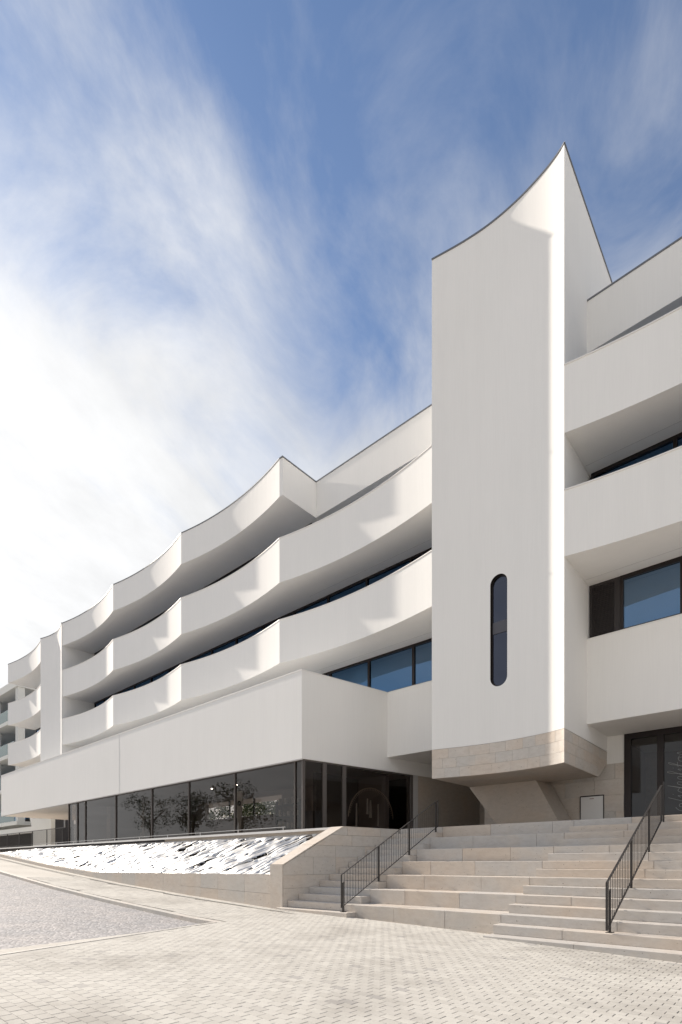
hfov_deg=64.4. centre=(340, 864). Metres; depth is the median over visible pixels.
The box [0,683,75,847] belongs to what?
balcony block
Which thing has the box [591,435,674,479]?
window
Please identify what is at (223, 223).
sky
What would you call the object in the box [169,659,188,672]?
window
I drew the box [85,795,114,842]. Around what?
shop window
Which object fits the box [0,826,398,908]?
planter
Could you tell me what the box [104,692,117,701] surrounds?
window
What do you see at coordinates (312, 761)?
shop window
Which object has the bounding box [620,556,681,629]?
window
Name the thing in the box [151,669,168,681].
window
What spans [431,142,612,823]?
tower
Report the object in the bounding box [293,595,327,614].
window
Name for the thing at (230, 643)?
window
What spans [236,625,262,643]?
window
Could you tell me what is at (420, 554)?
window
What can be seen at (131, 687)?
window
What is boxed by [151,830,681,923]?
terrace
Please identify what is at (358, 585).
window
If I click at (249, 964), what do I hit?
pavement
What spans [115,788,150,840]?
shop window
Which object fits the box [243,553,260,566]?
window
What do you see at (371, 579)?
window
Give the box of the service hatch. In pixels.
[580,794,603,819]
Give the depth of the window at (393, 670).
19.12 m
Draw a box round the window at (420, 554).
[411,547,431,561]
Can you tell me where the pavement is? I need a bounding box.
[0,857,681,1023]
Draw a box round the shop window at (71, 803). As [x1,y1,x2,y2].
[68,803,75,843]
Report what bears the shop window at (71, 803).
in the apartment building
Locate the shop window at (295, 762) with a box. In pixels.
[294,759,304,829]
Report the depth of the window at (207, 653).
27.05 m
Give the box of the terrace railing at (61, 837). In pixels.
[0,827,63,847]
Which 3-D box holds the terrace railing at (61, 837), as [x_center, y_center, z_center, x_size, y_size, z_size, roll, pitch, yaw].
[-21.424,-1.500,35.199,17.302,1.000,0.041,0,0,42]
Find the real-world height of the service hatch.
1.000 m
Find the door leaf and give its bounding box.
[581,796,602,819]
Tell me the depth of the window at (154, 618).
30.65 m
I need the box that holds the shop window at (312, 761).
[301,759,324,828]
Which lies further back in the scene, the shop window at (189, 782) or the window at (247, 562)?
the window at (247, 562)
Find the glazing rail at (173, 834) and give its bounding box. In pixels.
[40,827,283,844]
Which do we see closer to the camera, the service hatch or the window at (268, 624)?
the service hatch
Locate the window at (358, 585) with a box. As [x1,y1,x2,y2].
[328,578,365,602]
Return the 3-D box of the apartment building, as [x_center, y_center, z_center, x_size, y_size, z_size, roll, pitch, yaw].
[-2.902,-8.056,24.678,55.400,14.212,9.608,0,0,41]
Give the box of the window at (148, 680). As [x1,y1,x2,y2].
[134,677,150,688]
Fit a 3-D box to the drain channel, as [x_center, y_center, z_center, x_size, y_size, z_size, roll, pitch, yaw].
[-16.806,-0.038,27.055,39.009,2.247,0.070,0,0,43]
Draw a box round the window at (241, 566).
[218,564,242,580]
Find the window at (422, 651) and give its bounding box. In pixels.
[413,638,431,684]
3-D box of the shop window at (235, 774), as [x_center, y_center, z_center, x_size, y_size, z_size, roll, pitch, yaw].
[-2.607,-2.164,18.247,3.151,2.229,0.100,0,0,43]
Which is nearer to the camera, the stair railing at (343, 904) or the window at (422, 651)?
the stair railing at (343, 904)
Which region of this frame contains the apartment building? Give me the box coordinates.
[1,236,681,843]
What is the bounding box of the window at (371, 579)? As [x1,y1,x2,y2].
[366,557,410,586]
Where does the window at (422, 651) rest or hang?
in the apartment building
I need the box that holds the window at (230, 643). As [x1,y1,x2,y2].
[211,638,235,654]
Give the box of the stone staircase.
[277,814,681,962]
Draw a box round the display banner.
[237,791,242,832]
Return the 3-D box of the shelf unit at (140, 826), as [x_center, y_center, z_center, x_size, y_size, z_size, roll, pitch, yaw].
[-10.999,-1.923,30.767,1.460,1.726,0.400,0,0,41]
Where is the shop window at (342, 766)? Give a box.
[325,762,344,827]
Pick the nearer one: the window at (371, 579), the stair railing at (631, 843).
the stair railing at (631, 843)
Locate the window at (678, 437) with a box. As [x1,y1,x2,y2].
[675,432,681,447]
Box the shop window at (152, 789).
[151,781,187,837]
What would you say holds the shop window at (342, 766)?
in the apartment building
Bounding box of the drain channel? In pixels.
[0,858,245,906]
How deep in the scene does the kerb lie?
12.29 m
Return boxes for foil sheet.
[0,834,317,873]
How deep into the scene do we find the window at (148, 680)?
31.05 m
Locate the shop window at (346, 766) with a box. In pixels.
[345,765,412,828]
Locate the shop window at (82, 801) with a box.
[77,801,84,842]
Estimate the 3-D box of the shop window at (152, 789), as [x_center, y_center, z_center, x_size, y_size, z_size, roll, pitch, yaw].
[-7.047,-2.164,22.320,2.901,2.229,0.100,0,0,43]
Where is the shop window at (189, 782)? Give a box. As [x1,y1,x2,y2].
[188,773,233,835]
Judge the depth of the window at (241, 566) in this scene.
25.42 m
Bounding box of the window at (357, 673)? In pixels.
[330,659,367,686]
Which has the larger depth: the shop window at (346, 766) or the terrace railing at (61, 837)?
the terrace railing at (61, 837)
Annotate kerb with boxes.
[0,870,221,957]
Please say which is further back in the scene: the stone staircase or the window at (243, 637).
the window at (243, 637)
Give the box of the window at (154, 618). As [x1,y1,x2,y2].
[138,617,155,628]
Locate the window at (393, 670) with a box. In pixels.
[368,644,412,691]
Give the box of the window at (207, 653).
[189,649,210,661]
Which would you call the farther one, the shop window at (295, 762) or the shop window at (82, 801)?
the shop window at (82, 801)
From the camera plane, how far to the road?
11.54 m
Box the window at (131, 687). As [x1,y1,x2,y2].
[118,685,133,693]
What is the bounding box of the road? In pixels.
[0,874,198,948]
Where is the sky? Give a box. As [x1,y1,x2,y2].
[0,0,681,823]
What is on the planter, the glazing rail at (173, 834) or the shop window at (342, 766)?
the glazing rail at (173, 834)
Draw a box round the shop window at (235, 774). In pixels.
[234,761,293,832]
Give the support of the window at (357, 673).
in the apartment building
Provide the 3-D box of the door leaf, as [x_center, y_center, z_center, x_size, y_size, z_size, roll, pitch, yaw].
[7.535,-1.543,16.269,0.632,0.966,0.022,0,0,41]
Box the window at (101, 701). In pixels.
[94,698,103,707]
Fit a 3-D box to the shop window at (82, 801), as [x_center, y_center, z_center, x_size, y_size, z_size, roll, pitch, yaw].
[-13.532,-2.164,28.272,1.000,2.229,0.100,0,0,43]
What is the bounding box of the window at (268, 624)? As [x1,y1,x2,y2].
[263,611,292,629]
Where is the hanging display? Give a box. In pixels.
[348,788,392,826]
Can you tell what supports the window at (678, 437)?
in the apartment building
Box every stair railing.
[341,800,437,911]
[605,781,663,932]
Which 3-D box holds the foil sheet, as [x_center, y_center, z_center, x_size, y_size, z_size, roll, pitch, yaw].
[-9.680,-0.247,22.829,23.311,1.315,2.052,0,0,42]
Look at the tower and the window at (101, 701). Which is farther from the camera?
the window at (101, 701)

